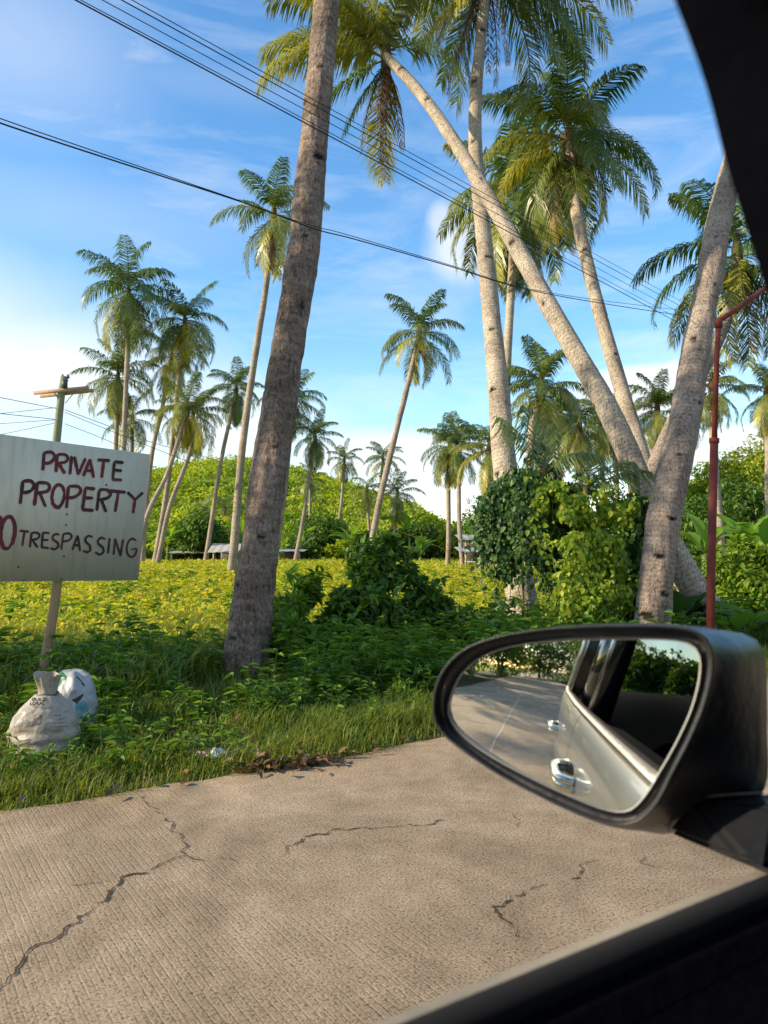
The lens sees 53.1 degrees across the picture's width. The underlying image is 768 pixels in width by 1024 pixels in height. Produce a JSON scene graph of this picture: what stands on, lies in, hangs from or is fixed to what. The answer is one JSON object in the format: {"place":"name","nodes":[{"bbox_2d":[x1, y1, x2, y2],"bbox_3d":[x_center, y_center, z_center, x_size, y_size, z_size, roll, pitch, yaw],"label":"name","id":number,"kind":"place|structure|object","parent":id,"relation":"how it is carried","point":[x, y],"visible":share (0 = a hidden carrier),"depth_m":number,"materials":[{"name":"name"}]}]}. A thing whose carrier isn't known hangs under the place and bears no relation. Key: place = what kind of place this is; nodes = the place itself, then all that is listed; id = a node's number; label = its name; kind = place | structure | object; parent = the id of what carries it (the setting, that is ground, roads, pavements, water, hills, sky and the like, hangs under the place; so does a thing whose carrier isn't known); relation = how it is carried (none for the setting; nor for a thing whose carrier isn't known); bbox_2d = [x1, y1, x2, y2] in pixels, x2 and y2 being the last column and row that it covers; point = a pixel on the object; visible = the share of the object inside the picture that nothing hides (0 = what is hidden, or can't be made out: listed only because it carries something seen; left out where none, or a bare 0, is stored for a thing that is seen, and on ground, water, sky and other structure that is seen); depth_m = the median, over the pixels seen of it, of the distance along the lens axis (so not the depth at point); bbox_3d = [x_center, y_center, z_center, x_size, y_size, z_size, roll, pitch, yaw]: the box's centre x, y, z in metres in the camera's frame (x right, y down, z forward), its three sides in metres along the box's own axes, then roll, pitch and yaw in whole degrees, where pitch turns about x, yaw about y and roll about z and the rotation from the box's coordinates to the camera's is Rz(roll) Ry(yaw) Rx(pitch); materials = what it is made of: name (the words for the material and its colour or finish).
{"place":"outdoors","nodes":[
{"label":"outdoors","id":0,"kind":"place"},
{"bbox_2d":[147,467,388,548],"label":"hill","id":1,"kind":"structure","parent":0,"point":[210,478],"depth_m":111.95,"materials":[{"name":"plant"}]},
{"bbox_2d":[146,453,470,554],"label":"hillside foliage","id":2,"kind":"object","parent":1,"relation":"on","point":[207,465],"visible":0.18,"depth_m":114.49,"materials":[{"name":"green plant"}]},
{"bbox_2d":[0,122,749,322],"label":"power cable","id":3,"kind":"object","parent":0,"point":[286,218],"visible":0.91,"depth_m":6.95,"materials":[{"name":"black plastic"}]},
{"bbox_2d":[0,118,750,317],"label":"power cable","id":4,"kind":"object","parent":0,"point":[286,217],"visible":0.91,"depth_m":6.98,"materials":[{"name":"black plastic"}]},
{"bbox_2d":[0,602,767,813],"bbox_3d":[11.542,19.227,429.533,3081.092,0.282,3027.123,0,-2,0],"label":"ground","id":5,"kind":"structure","parent":0,"point":[128,781],"depth_m":5.06,"materials":[{"name":"plant"}]},
{"bbox_2d":[6,671,80,762],"bbox_3d":[-2.151,1.285,4.875,0.447,0.538,0.410,0,-2,0],"label":"sack","id":6,"kind":"object","parent":5,"relation":"on","point":[46,714],"visible":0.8,"depth_m":4.75,"materials":[{"name":"white plastic"}]},
{"bbox_2d":[0,434,149,670],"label":"sign","id":7,"kind":"object","parent":6,"relation":"in","point":[71,512],"visible":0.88,"depth_m":6.83,"materials":[{"name":"painted white plywood"},{"name":"weathered wood"},{"name":"dark red paint"}]},
{"bbox_2d":[33,374,93,441],"bbox_3d":[-11.338,-1.068,27.010,1.984,7.632,0.525,0,-2,0],"label":"utility pole","id":8,"kind":"object","parent":5,"relation":"on","point":[61,391],"visible":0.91,"depth_m":27.06,"materials":[{"name":"brown wood"}]},
{"bbox_2d":[66,410,457,555],"bbox_3d":[-2.874,-0.585,34.440,1.818,5.492,22.350,-2,-3,44],"label":"power cable","id":9,"kind":"object","parent":8,"relation":"attached to","point":[244,471],"visible":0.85,"depth_m":30.08,"materials":[{"name":"black plastic"}]},
{"bbox_2d":[57,669,98,728],"bbox_3d":[-2.201,1.348,5.424,0.337,0.458,0.368,0,-2,0],"label":"sack","id":10,"kind":"object","parent":5,"relation":"on","point":[76,687],"visible":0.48,"depth_m":5.35,"materials":[{"name":"white plastic"}]},
{"bbox_2d":[69,339,159,449],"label":"coconut palm","id":11,"kind":"object","parent":5,"relation":"on","point":[114,394],"visible":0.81,"depth_m":49.96,"materials":[{"name":"plant"}]},
{"bbox_2d":[75,234,176,450],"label":"coconut palm","id":12,"kind":"object","parent":5,"relation":"on","point":[129,310],"visible":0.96,"depth_m":45.07,"materials":[{"name":"plant"}]},
{"bbox_2d":[97,391,167,452],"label":"coconut palm","id":13,"kind":"object","parent":5,"relation":"on","point":[136,432],"visible":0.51,"depth_m":52.09,"materials":[{"name":"plant"}]},
{"bbox_2d":[0,627,273,718],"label":"weeds","id":14,"kind":"object","parent":5,"relation":"on","point":[115,681],"visible":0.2,"depth_m":6.76,"materials":[{"name":"green plant"}]},
{"bbox_2d":[0,614,287,685],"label":"weeds","id":15,"kind":"object","parent":5,"relation":"on","point":[103,645],"visible":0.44,"depth_m":7.53,"materials":[{"name":"green plant"}]},
{"bbox_2d":[137,322,213,560],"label":"coconut palm","id":16,"kind":"object","parent":5,"relation":"on","point":[165,372],"visible":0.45,"depth_m":50.12,"materials":[{"name":"plant"}]},
{"bbox_2d":[141,372,224,549],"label":"coconut palm","id":17,"kind":"object","parent":5,"relation":"on","point":[183,438],"visible":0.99,"depth_m":45.90,"materials":[{"name":"plant"}]},
{"bbox_2d":[139,278,228,561],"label":"coconut palm","id":18,"kind":"object","parent":5,"relation":"on","point":[185,339],"visible":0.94,"depth_m":47.06,"materials":[{"name":"plant"}]},
{"bbox_2d":[155,384,228,561],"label":"coconut palm","id":19,"kind":"object","parent":5,"relation":"on","point":[203,394],"visible":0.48,"depth_m":47.44,"materials":[{"name":"plant"}]},
{"bbox_2d":[155,505,231,533],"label":"bush","id":20,"kind":"object","parent":5,"relation":"on","point":[175,517],"visible":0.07,"depth_m":65.68,"materials":[{"name":"green plant"}]},
{"bbox_2d":[164,533,228,558],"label":"bush","id":21,"kind":"object","parent":5,"relation":"on","point":[179,555],"visible":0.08,"depth_m":59.75,"materials":[{"name":"green plant"}]},
{"bbox_2d":[170,507,228,558],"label":"bush","id":22,"kind":"object","parent":5,"relation":"on","point":[197,526],"visible":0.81,"depth_m":57.38,"materials":[{"name":"green plant"}]},
{"bbox_2d":[0,678,432,780],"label":"weeds","id":23,"kind":"object","parent":5,"relation":"on","point":[101,732],"visible":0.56,"depth_m":5.14,"materials":[{"name":"green plant"}]},
{"bbox_2d":[207,543,240,561],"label":"shed","id":24,"kind":"structure","parent":5,"relation":"on","point":[221,548],"depth_m":52.52,"materials":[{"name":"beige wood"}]},
{"bbox_2d":[203,494,244,520],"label":"tree","id":25,"kind":"object","parent":5,"relation":"on","point":[224,513],"visible":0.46,"depth_m":75.86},
{"bbox_2d":[17,714,432,803],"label":"leaf litter","id":26,"kind":"object","parent":5,"relation":"on","point":[291,764],"visible":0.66,"depth_m":4.56,"materials":[{"name":"plant"}]},
{"bbox_2d":[203,356,263,559],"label":"coconut palm","id":27,"kind":"object","parent":5,"relation":"on","point":[235,406],"visible":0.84,"depth_m":53.79,"materials":[{"name":"plant"}]},
{"bbox_2d":[209,156,330,574],"bbox_3d":[-4.278,-5.454,30.440,4.191,16.422,4.515,-1,-3,25],"label":"coconut palm","id":28,"kind":"object","parent":5,"relation":"on","point":[272,249],"visible":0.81,"depth_m":29.93,"materials":[{"name":"plant"}]},
{"bbox_2d":[221,0,339,677],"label":"coconut palm","id":29,"kind":"object","parent":5,"relation":"on","point":[250,615],"visible":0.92,"depth_m":8.31,"materials":[{"name":"grey plant"}]},
{"bbox_2d":[0,556,582,642],"bbox_3d":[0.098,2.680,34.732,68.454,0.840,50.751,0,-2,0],"label":"field weeds","id":30,"kind":"object","parent":5,"relation":"on","point":[116,610],"visible":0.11,"depth_m":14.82,"materials":[{"name":"green plant"}]},
{"bbox_2d":[256,369,327,556],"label":"coconut palm","id":31,"kind":"object","parent":5,"relation":"on","point":[302,399],"visible":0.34,"depth_m":53.87,"materials":[{"name":"plant"}]},
{"bbox_2d":[280,540,321,559],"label":"bush","id":32,"kind":"object","parent":5,"relation":"on","point":[312,551],"visible":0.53,"depth_m":58.10,"materials":[{"name":"green plant"}]},
{"bbox_2d":[291,462,326,516],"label":"coconut palm","id":33,"kind":"object","parent":5,"relation":"on","point":[312,488],"visible":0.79,"depth_m":69.99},
{"bbox_2d":[281,509,350,556],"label":"bush","id":34,"kind":"object","parent":5,"relation":"on","point":[321,531],"visible":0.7,"depth_m":64.33,"materials":[{"name":"green plant"}]},
{"bbox_2d":[293,408,343,559],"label":"coconut palm","id":35,"kind":"object","parent":5,"relation":"on","point":[315,449],"visible":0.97,"depth_m":52.75,"materials":[{"name":"green"}]},
{"bbox_2d":[269,562,373,657],"bbox_3d":[-0.860,1.214,8.514,1.236,1.277,2.052,1,-3,-31],"label":"bush","id":36,"kind":"object","parent":5,"relation":"on","point":[297,602],"visible":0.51,"depth_m":8.71,"materials":[{"name":"green plant"}]},
{"bbox_2d":[324,538,352,559],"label":"bush","id":37,"kind":"object","parent":5,"relation":"on","point":[331,551],"visible":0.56,"depth_m":59.77,"materials":[{"name":"green plant"}]},
{"bbox_2d":[0,560,687,623],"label":"weeds","id":38,"kind":"object","parent":5,"relation":"on","point":[84,604],"visible":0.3,"depth_m":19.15,"materials":[{"name":"green plant"}]},
{"bbox_2d":[326,438,364,520],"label":"coconut palm","id":39,"kind":"object","parent":5,"relation":"on","point":[343,479],"visible":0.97,"depth_m":66.88,"materials":[{"name":"plant"}]},
{"bbox_2d":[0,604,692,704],"bbox_3d":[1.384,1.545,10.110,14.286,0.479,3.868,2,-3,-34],"label":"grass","id":40,"kind":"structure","parent":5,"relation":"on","point":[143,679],"depth_m":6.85,"materials":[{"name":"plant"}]},
{"bbox_2d":[329,525,363,557],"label":"banana plant","id":41,"kind":"object","parent":5,"relation":"on","point":[353,532],"visible":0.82,"depth_m":57.71,"materials":[{"name":"green plant"}]},
{"bbox_2d":[247,653,448,719],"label":"weeds","id":42,"kind":"object","parent":5,"relation":"on","point":[267,696],"visible":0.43,"depth_m":6.50,"materials":[{"name":"green plant"}]},
{"bbox_2d":[306,528,421,640],"bbox_3d":[-0.235,1.038,9.084,1.434,1.730,1.390,0,-2,0],"label":"bush","id":43,"kind":"object","parent":5,"relation":"on","point":[375,574],"visible":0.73,"depth_m":9.17,"materials":[{"name":"green plant"}]},
{"bbox_2d":[348,472,389,530],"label":"coconut palm","id":44,"kind":"object","parent":5,"relation":"on","point":[368,506],"visible":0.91,"depth_m":59.96,"materials":[{"name":"plant"}]},
{"bbox_2d":[363,441,406,484],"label":"coconut palm","id":45,"kind":"object","parent":5,"relation":"on","point":[383,454],"visible":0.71,"depth_m":75.04,"materials":[{"name":"plant"}]},
{"bbox_2d":[347,521,444,558],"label":"bush","id":46,"kind":"object","parent":5,"relation":"on","point":[432,551],"visible":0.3,"depth_m":57.94,"materials":[{"name":"green plant"}]},
{"bbox_2d":[373,468,424,534],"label":"coconut palm","id":47,"kind":"object","parent":5,"relation":"on","point":[396,504],"visible":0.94,"depth_m":55.82,"materials":[{"name":"plant"}]},
{"bbox_2d":[349,654,452,698],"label":"bush","id":48,"kind":"object","parent":5,"relation":"on","point":[409,679],"visible":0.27,"depth_m":6.77,"materials":[{"name":"green plant"}]},
{"bbox_2d":[384,511,434,551],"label":"banana plant","id":49,"kind":"object","parent":5,"relation":"on","point":[407,522],"visible":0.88,"depth_m":55.65,"materials":[{"name":"green plant"}]},
{"bbox_2d":[369,288,464,550],"bbox_3d":[1.385,-3.508,35.220,4.796,13.002,4.556,0,-2,0],"label":"coconut palm","id":50,"kind":"object","parent":5,"relation":"on","point":[419,347],"visible":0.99,"depth_m":34.94,"materials":[{"name":"green"}]},
{"bbox_2d":[404,536,437,560],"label":"banana plant","id":51,"kind":"object","parent":5,"relation":"on","point":[422,545],"visible":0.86,"depth_m":48.79,"materials":[{"name":"green plant"}]},
{"bbox_2d":[410,514,466,557],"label":"bush","id":52,"kind":"object","parent":5,"relation":"on","point":[432,518],"visible":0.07,"depth_m":61.28,"materials":[{"name":"green plant"}]},
{"bbox_2d":[222,612,658,706],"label":"weeds","id":53,"kind":"object","parent":5,"relation":"on","point":[424,644],"visible":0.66,"depth_m":7.40,"materials":[{"name":"green plant"}]},
{"bbox_2d":[416,412,483,564],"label":"coconut palm","id":54,"kind":"object","parent":5,"relation":"on","point":[436,449],"visible":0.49,"depth_m":41.90,"materials":[{"name":"plant"}]},
{"bbox_2d":[437,528,471,553],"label":"bush","id":55,"kind":"object","parent":5,"relation":"on","point":[441,539],"visible":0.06,"depth_m":56.82,"materials":[{"name":"green plant"}]},
{"bbox_2d":[393,574,517,639],"bbox_3d":[0.932,1.328,9.717,2.286,1.296,1.132,1,-3,-23],"label":"bush","id":56,"kind":"object","parent":5,"relation":"on","point":[426,600],"visible":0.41,"depth_m":9.44,"materials":[{"name":"green plant"}]},
{"bbox_2d":[429,410,486,565],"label":"coconut palm","id":57,"kind":"object","parent":5,"relation":"on","point":[455,463],"visible":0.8,"depth_m":40.72,"materials":[{"name":"plant"}]},
{"bbox_2d":[451,495,478,541],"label":"tree","id":58,"kind":"object","parent":5,"relation":"on","point":[463,528],"visible":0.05,"depth_m":51.66,"materials":[{"name":"green plant"}]},
{"bbox_2d":[455,535,489,564],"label":"hut","id":59,"kind":"object","parent":5,"relation":"on","point":[471,555],"visible":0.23,"depth_m":44.28,"materials":[{"name":"beige wood"}]},
{"bbox_2d":[449,412,519,570],"bbox_3d":[4.696,-0.759,35.314,3.324,7.498,4.015,-1,-3,21],"label":"coconut palm","id":60,"kind":"object","parent":5,"relation":"on","point":[485,477],"visible":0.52,"depth_m":34.81,"materials":[{"name":"plant"}]},
{"bbox_2d":[255,0,736,629],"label":"coconut palm","id":61,"kind":"object","parent":5,"relation":"on","point":[373,26],"visible":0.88,"depth_m":16.77,"materials":[{"name":"green plant"}]},
{"bbox_2d":[377,0,640,621],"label":"coconut palm","id":62,"kind":"object","parent":5,"relation":"on","point":[477,15],"visible":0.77,"depth_m":17.98,"materials":[{"name":"green plant"}]},
{"bbox_2d":[458,445,604,625],"bbox_3d":[2.008,0.450,10.317,1.853,2.704,0.980,-1,-3,29],"label":"vine","id":63,"kind":"object","parent":62,"relation":"attached to","point":[499,528],"visible":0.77,"depth_m":10.34,"materials":[{"name":"green plant"}]},
{"bbox_2d":[489,404,603,485],"bbox_3d":[2.196,-0.864,10.408,1.562,1.286,0.824,-1,-3,19],"label":"palm seedling","id":64,"kind":"object","parent":63,"relation":"on","point":[566,459],"visible":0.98,"depth_m":10.39,"materials":[{"name":"plant"}]},
{"bbox_2d":[436,94,591,579],"bbox_3d":[4.897,-5.783,27.125,5.988,16.849,6.355,0,-2,0],"label":"coconut palm","id":65,"kind":"object","parent":5,"relation":"on","point":[509,273],"visible":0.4,"depth_m":26.80,"materials":[{"name":"green plant"}]},
{"bbox_2d":[488,334,586,564],"bbox_3d":[5.103,-1.553,25.107,3.323,8.252,3.621,1,-3,-26],"label":"coconut palm","id":66,"kind":"object","parent":5,"relation":"on","point":[539,383],"visible":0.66,"depth_m":24.85,"materials":[{"name":"plant"}]},
{"bbox_2d":[538,388,593,562],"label":"coconut palm","id":67,"kind":"object","parent":5,"relation":"on","point":[563,426],"visible":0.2,"depth_m":38.85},
{"bbox_2d":[548,392,609,482],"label":"coconut palm","id":68,"kind":"object","parent":5,"relation":"on","point":[581,442],"visible":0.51,"depth_m":34.91,"materials":[{"name":"plant"}]},
{"bbox_2d":[482,30,677,589],"bbox_3d":[4.851,-5.200,19.901,5.014,15.165,6.978,0,-2,8],"label":"coconut palm","id":69,"kind":"object","parent":5,"relation":"on","point":[586,136],"visible":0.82,"depth_m":20.38,"materials":[{"name":"green plant"}]},
{"bbox_2d":[521,466,650,627],"bbox_3d":[2.594,0.613,9.834,1.770,2.434,1.047,0,-2,0],"label":"vine","id":70,"kind":"object","parent":5,"relation":"on","point":[587,574],"visible":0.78,"depth_m":9.70,"materials":[{"name":"green plant"}]},
{"bbox_2d":[574,456,655,513],"bbox_3d":[3.092,-0.364,10.336,1.133,0.836,0.936,0,-2,0],"label":"palm seedling","id":71,"kind":"object","parent":70,"relation":"on","point":[625,476],"visible":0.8,"depth_m":10.18,"materials":[{"name":"plant"}]},
{"bbox_2d":[573,388,612,500],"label":"coconut palm","id":72,"kind":"object","parent":5,"relation":"on","point":[599,435],"visible":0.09,"depth_m":47.01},
{"bbox_2d":[589,484,632,568],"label":"tree","id":73,"kind":"object","parent":5,"relation":"on","point":[612,528],"visible":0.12,"depth_m":35.07,"materials":[{"name":"green plant"}]},
{"bbox_2d":[456,595,767,644],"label":"weeds","id":74,"kind":"object","parent":5,"relation":"on","point":[533,609],"visible":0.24,"depth_m":9.30,"materials":[{"name":"green plant"}]},
{"bbox_2d":[583,389,644,497],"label":"coconut palm","id":75,"kind":"object","parent":5,"relation":"on","point":[609,448],"visible":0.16,"depth_m":38.95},
{"bbox_2d":[591,489,672,623],"bbox_3d":[3.242,0.766,9.962,1.060,2.180,1.200,-1,-3,26],"label":"vine","id":76,"kind":"object","parent":5,"relation":"on","point":[635,549],"visible":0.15,"depth_m":10.08,"materials":[{"name":"green plant"}]},
{"bbox_2d":[629,368,673,454],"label":"coconut palm","id":77,"kind":"object","parent":5,"relation":"on","point":[652,427],"visible":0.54,"depth_m":32.92,"materials":[{"name":"plant"}]},
{"bbox_2d":[615,483,753,546],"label":"tree","id":78,"kind":"object","parent":5,"relation":"on","point":[701,508],"visible":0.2,"depth_m":28.78,"materials":[{"name":"green plant"}]},
{"bbox_2d":[634,157,736,623],"bbox_3d":[7.047,-7.767,12.789,10.714,19.654,6.729,2,-3,-37],"label":"coconut palm","id":79,"kind":"object","parent":5,"relation":"on","point":[662,529],"visible":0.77,"depth_m":9.60,"materials":[{"name":"grey plant"}]},
{"bbox_2d":[629,178,767,483],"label":"coconut palm","id":80,"kind":"object","parent":5,"relation":"on","point":[741,281],"visible":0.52,"depth_m":17.65,"materials":[{"name":"green plant"}]},
{"bbox_2d":[672,590,732,628],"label":"taro plant","id":81,"kind":"object","parent":5,"relation":"on","point":[688,605],"visible":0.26,"depth_m":9.97,"materials":[{"name":"green plant"}]},
{"bbox_2d":[686,532,730,569],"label":"bush","id":82,"kind":"object","parent":5,"relation":"on","point":[693,550],"visible":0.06,"depth_m":26.66,"materials":[{"name":"green plant"}]},
{"bbox_2d":[680,513,747,572],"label":"banana plant","id":83,"kind":"object","parent":5,"relation":"on","point":[701,527],"visible":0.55,"depth_m":24.05,"materials":[{"name":"green plant"}]},
{"bbox_2d":[682,468,757,537],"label":"tree","id":84,"kind":"object","parent":5,"relation":"on","point":[702,485],"visible":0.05,"depth_m":40.49,"materials":[{"name":"green plant"}]},
{"bbox_2d":[701,344,749,553],"bbox_3d":[10.820,-1.485,24.987,2.042,8.037,2.239,-2,-3,36],"label":"coconut palm","id":85,"kind":"object","parent":5,"relation":"on","point":[723,409],"visible":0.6,"depth_m":24.84,"materials":[{"name":"plant"}]},
{"bbox_2d":[687,446,764,523],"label":"tree","id":86,"kind":"object","parent":5,"relation":"on","point":[697,474],"visible":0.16,"depth_m":40.13,"materials":[{"name":"green plant"}]},
{"bbox_2d":[692,601,767,632],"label":"taro plant","id":87,"kind":"object","parent":5,"relation":"on","point":[738,620],"visible":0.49,"depth_m":9.71,"materials":[{"name":"green plant"}]},
{"bbox_2d":[693,532,767,634],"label":"hedge","id":88,"kind":"object","parent":5,"relation":"on","point":[742,570],"visible":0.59,"depth_m":12.22,"materials":[{"name":"green plant"}]},
{"bbox_2d":[698,431,764,520],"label":"tree","id":89,"kind":"object","parent":5,"relation":"on","point":[759,456],"visible":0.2,"depth_m":39.74,"materials":[{"name":"green plant"}]},
{"bbox_2d":[702,469,764,525],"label":"tree","id":90,"kind":"object","parent":5,"relation":"on","point":[756,497],"visible":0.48,"depth_m":30.53,"materials":[{"name":"green plant"}]},
{"bbox_2d":[706,286,765,628],"bbox_3d":[4.497,-0.658,9.027,1.851,5.110,0.220,1,-3,-23],"label":"lamp post","id":91,"kind":"object","parent":5,"relation":"on","point":[714,440],"visible":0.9,"depth_m":8.69,"materials":[{"name":"red paint"}]},
{"bbox_2d":[705,511,767,538],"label":"banana plant","id":92,"kind":"object","parent":5,"relation":"on","point":[748,528],"visible":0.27,"depth_m":18.93,"materials":[{"name":"green plant"}]},
{"bbox_2d":[719,518,767,544],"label":"banana plant","id":93,"kind":"object","parent":5,"relation":"on","point":[761,535],"visible":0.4,"depth_m":17.79,"materials":[{"name":"green plant"}]},
{"bbox_2d":[723,363,767,515],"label":"coconut palm","id":94,"kind":"object","parent":5,"relation":"on","point":[761,411],"visible":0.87,"depth_m":27.96,"materials":[{"name":"plant"}]},
{"bbox_2d":[0,678,767,1023],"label":"road","id":95,"kind":"structure","parent":0,"point":[376,886],"depth_m":2.94,"materials":[{"name":"beige concrete"}]},
{"bbox_2d":[374,0,767,1023],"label":"parked car","id":96,"kind":"object","parent":95,"relation":"on","point":[656,728],"visible":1,"depth_m":0.56,"materials":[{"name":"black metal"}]},
{"bbox_2d":[0,0,767,532],"label":"sky","id":97,"kind":"structure","parent":0,"point":[69,72],"materials":[{"name":"blue"}]},
{"bbox_2d":[75,0,767,370],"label":"power cable","id":98,"kind":"object","parent":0,"point":[345,144],"visible":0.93,"depth_m":6.94,"materials":[{"name":"black plastic"}]},
{"bbox_2d":[80,0,766,365],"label":"power cable","id":99,"kind":"object","parent":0,"point":[344,140],"visible":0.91,"depth_m":7.00,"materials":[{"name":"black plastic"}]},
{"bbox_2d":[102,0,762,357],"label":"power cable","id":100,"kind":"object","parent":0,"point":[358,138],"visible":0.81,"depth_m":7.04,"materials":[{"name":"black plastic"}]},
{"bbox_2d":[121,0,759,349],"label":"power cable","id":101,"kind":"object","parent":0,"point":[369,135],"visible":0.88,"depth_m":7.11,"materials":[{"name":"black plastic"}]},
{"bbox_2d":[132,0,765,347],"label":"power cable","id":102,"kind":"object","parent":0,"point":[377,134],"visible":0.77,"depth_m":7.20,"materials":[{"name":"black plastic"}]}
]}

